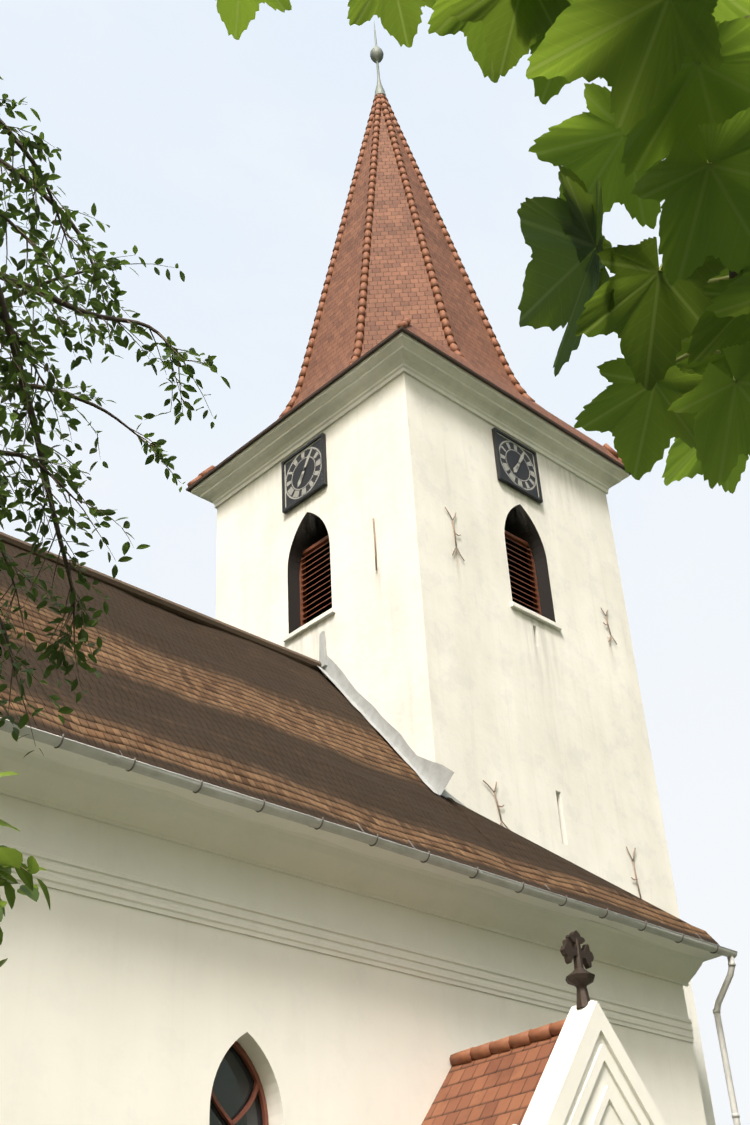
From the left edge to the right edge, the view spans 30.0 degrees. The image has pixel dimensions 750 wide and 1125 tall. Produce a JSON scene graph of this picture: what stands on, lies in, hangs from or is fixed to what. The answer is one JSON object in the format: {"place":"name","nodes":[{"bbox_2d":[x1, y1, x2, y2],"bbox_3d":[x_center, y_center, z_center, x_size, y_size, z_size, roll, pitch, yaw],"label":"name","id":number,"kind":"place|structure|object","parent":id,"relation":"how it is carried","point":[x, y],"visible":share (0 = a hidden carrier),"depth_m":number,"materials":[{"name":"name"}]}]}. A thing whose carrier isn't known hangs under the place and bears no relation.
{"place":"outdoors","nodes":[
{"label":"outdoors","id":0,"kind":"place"},
{"bbox_2d":[0,771,49,966],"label":"leaves","id":1,"kind":"object","parent":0,"point":[10,858],"depth_m":3.66,"materials":[{"name":"green plant"}]},
{"bbox_2d":[0,76,229,756],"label":"tree","id":2,"kind":"object","parent":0,"point":[6,368],"depth_m":4.89,"materials":[{"name":"green plant"}]},
{"bbox_2d":[0,0,749,1124],"label":"sky","id":3,"kind":"structure","parent":0,"point":[218,156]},
{"bbox_2d":[216,0,749,493],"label":"tree","id":4,"kind":"object","parent":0,"point":[666,118],"depth_m":1.49,"materials":[{"name":"green plant"}]},
{"bbox_2d":[595,15,749,383],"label":"tree petioles","id":5,"kind":"object","parent":4,"relation":"attached to","point":[686,355],"visible":0.1,"depth_m":1.59,"materials":[{"name":"green plant"}]},
{"label":"ground","id":6,"kind":"structure","parent":0,"visible":0},
{"bbox_2d":[0,794,706,1124],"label":"nave walls","id":7,"kind":"structure","parent":6,"relation":"on","point":[113,1014],"depth_m":16.12,"materials":[{"name":"white paint"}]},
{"bbox_2d":[211,1041,268,1124],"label":"window frame","id":8,"kind":"object","parent":7,"relation":"attached to","point":[242,1053],"visible":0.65,"depth_m":15.99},
{"bbox_2d":[209,1046,262,1124],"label":"window glass","id":9,"kind":"object","parent":8,"relation":"in","point":[233,1086],"visible":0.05,"depth_m":15.89,"materials":[{"name":"black glass"}]},
{"bbox_2d":[0,841,693,1042],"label":"wall molding","id":10,"kind":"structure","parent":7,"relation":"attached to","point":[86,880],"depth_m":17.30,"materials":[{"name":"white paint"}]},
{"bbox_2d":[0,743,704,986],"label":"eave cornice","id":11,"kind":"structure","parent":7,"relation":"attached to","point":[131,806],"depth_m":17.55,"materials":[{"name":"white paint"}]},
{"bbox_2d":[0,541,719,945],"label":"nave roof","id":12,"kind":"structure","parent":7,"relation":"on","point":[188,697],"depth_m":19.42,"materials":[{"name":"brown tile"}]},
{"bbox_2d":[0,532,321,670],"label":"roof ridge","id":13,"kind":"structure","parent":12,"relation":"on","point":[168,605],"depth_m":22.69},
{"bbox_2d":[0,730,721,961],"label":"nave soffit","id":14,"kind":"structure","parent":12,"relation":"attached to","point":[74,760],"depth_m":17.23,"materials":[{"name":"white paint"}]},
{"bbox_2d":[0,717,736,957],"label":"gutter","id":15,"kind":"object","parent":12,"relation":"attached to","point":[163,775],"visible":0.98,"depth_m":17.11,"materials":[{"name":"grey metal"}]},
{"bbox_2d":[54,734,718,953],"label":"gutter brackets","id":16,"kind":"object","parent":7,"relation":"attached to","point":[60,744],"visible":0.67,"depth_m":18.05,"materials":[{"name":"grey metal"}]},
{"bbox_2d":[713,955,740,1124],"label":"downpipe","id":17,"kind":"object","parent":7,"relation":"attached to","point":[721,1037],"visible":0.96,"depth_m":21.71,"materials":[{"name":"metal"}]},
{"bbox_2d":[216,373,715,1124],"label":"tower walls","id":18,"kind":"structure","parent":6,"relation":"on","point":[432,655],"depth_m":25.09,"materials":[{"name":"white paint"}]},
{"bbox_2d":[281,433,327,513],"bbox_3d":[-1.386,-1.738,27.236,0.085,1.230,1.230,26,-43,-36],"label":"clock face panel","id":19,"kind":"object","parent":18,"relation":"attached to","point":[309,471],"visible":0.9,"depth_m":27.18,"materials":[{"name":"black"}]},
{"bbox_2d":[284,438,321,507],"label":"clock dial markings","id":20,"kind":"object","parent":19,"relation":"attached to","point":[296,493],"visible":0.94,"depth_m":27.26,"materials":[{"name":"grey paint"}]},
{"bbox_2d":[283,608,334,641],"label":"sill","id":21,"kind":"structure","parent":18,"relation":"attached to","point":[309,624],"depth_m":25.32,"materials":[{"name":"paint"}]},
{"bbox_2d":[299,535,331,625],"bbox_3d":[-0.973,0.418,26.152,0.140,1.970,1.200,26,-43,-36],"label":"louvre","id":22,"kind":"object","parent":18,"relation":"attached to","point":[322,542],"visible":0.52,"depth_m":26.48,"materials":[{"name":"brown wood"}]},
{"bbox_2d":[372,518,376,569],"bbox_3d":[0.000,-0.330,24.764,0.028,1.101,0.042,26,-43,-36],"label":"anchor","id":23,"kind":"object","parent":18,"relation":"attached to","point":[375,544],"visible":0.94,"depth_m":24.74,"materials":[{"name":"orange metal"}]},
{"bbox_2d":[191,332,628,508],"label":"tower cornice","id":24,"kind":"structure","parent":18,"relation":"attached to","point":[372,374],"depth_m":27.59,"materials":[{"name":"beige paint"}]},
{"bbox_2d":[186,326,630,492],"bbox_3d":[0.763,-1.744,29.751,6.960,0.070,6.560,26,-43,-36],"label":"roof eave edge","id":25,"kind":"object","parent":24,"relation":"on","point":[364,357],"visible":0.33,"depth_m":27.53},
{"bbox_2d":[445,507,464,560],"bbox_3d":[1.414,-0.505,24.799,0.393,1.008,0.028,26,-43,-36],"label":"anchor","id":26,"kind":"object","parent":18,"relation":"attached to","point":[455,534],"visible":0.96,"depth_m":24.80,"materials":[{"name":"grey metal"}]},
{"bbox_2d":[291,106,623,464],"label":"spire roof","id":27,"kind":"structure","parent":18,"relation":"on","point":[399,289],"depth_m":30.72,"materials":[{"name":"red tile"}]},
{"bbox_2d":[370,23,385,96],"bbox_3d":[0.056,-13.517,37.478,0.370,3.250,0.361,26,-43,-36],"label":"spire finial","id":28,"kind":"object","parent":27,"relation":"on","point":[376,54],"visible":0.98,"depth_m":37.37,"materials":[{"name":"silver metal"}]},
{"bbox_2d":[187,93,622,486],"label":"ridge tiles","id":29,"kind":"object","parent":27,"relation":"on","point":[380,100],"visible":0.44,"depth_m":31.80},
{"bbox_2d":[318,631,673,916],"bbox_3d":[2.332,3.226,23.230,6.146,5.557,2.600,6,-34,-15],"label":"roof flashing","id":30,"kind":"object","parent":18,"relation":"attached to","point":[435,777],"visible":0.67,"depth_m":22.69,"materials":[{"name":"metal"}]},
{"bbox_2d":[483,780,509,829],"bbox_3d":[1.962,3.893,22.244,0.617,0.881,0.028,26,-43,-36],"label":"anchor","id":31,"kind":"object","parent":18,"relation":"attached to","point":[498,806],"visible":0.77,"depth_m":22.27,"materials":[{"name":"grey metal"}]},
{"bbox_2d":[491,427,542,503],"bbox_3d":[2.786,-1.898,27.375,1.230,1.230,0.085,26,-43,-36],"label":"clock face panel","id":32,"kind":"object","parent":18,"relation":"attached to","point":[512,457],"visible":0.79,"depth_m":27.33,"materials":[{"name":"black"}]},
{"bbox_2d":[497,432,538,496],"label":"clock dial markings","id":33,"kind":"object","parent":32,"relation":"attached to","point":[511,475],"visible":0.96,"depth_m":27.43,"materials":[{"name":"grey paint"}]},
{"bbox_2d":[504,530,540,614],"bbox_3d":[2.631,0.290,26.288,1.200,1.970,0.140,26,-43,-36],"label":"louvre","id":34,"kind":"object","parent":18,"relation":"attached to","point":[530,568],"visible":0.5,"depth_m":26.62,"materials":[{"name":"brown wood"}]},
{"bbox_2d":[510,602,561,630],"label":"sill","id":35,"kind":"structure","parent":18,"relation":"attached to","point":[535,615],"depth_m":25.45,"materials":[{"name":"paint"}]},
{"bbox_2d":[515,615,563,723],"bbox_3d":[2.992,2.114,24.784,1.500,2.600,0.001,26,-43,-36],"label":"wall stain","id":36,"kind":"object","parent":18,"relation":"attached to","point":[539,655],"depth_m":25.17,"materials":[{"name":"grey paint"}]},
{"bbox_2d":[601,608,616,644],"bbox_3d":[4.547,1.230,27.196,0.352,0.778,0.028,26,-43,-36],"label":"anchor","id":37,"kind":"object","parent":18,"relation":"attached to","point":[607,624],"visible":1,"depth_m":27.15,"materials":[{"name":"grey metal"}]},
{"bbox_2d":[626,846,641,898],"bbox_3d":[4.520,5.479,24.078,0.361,1.235,0.028,26,-43,-36],"label":"anchor","id":38,"kind":"object","parent":18,"relation":"attached to","point":[636,879],"visible":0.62,"depth_m":24.15,"materials":[{"name":"grey metal"}]},
{"bbox_2d":[513,1000,665,1124],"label":"porch walls","id":39,"kind":"structure","parent":6,"relation":"on","point":[590,1076],"depth_m":16.18,"materials":[{"name":"white paint"}]},
{"bbox_2d":[421,1035,558,1124],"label":"porch roof","id":40,"kind":"structure","parent":39,"relation":"on","point":[497,1088],"depth_m":16.89,"materials":[{"name":"orange tile"}]},
{"bbox_2d":[449,1019,565,1065],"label":"ridge tiles","id":41,"kind":"object","parent":40,"relation":"on","point":[529,1037],"visible":0.75,"depth_m":17.39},
{"bbox_2d":[560,930,594,1008],"bbox_3d":[2.495,4.972,17.083,0.518,0.957,0.373,3,-34,-10],"label":"gable finial","id":42,"kind":"object","parent":39,"relation":"on","point":[580,978],"visible":0.94,"depth_m":17.03,"materials":[{"name":"brown metal"}]}
]}

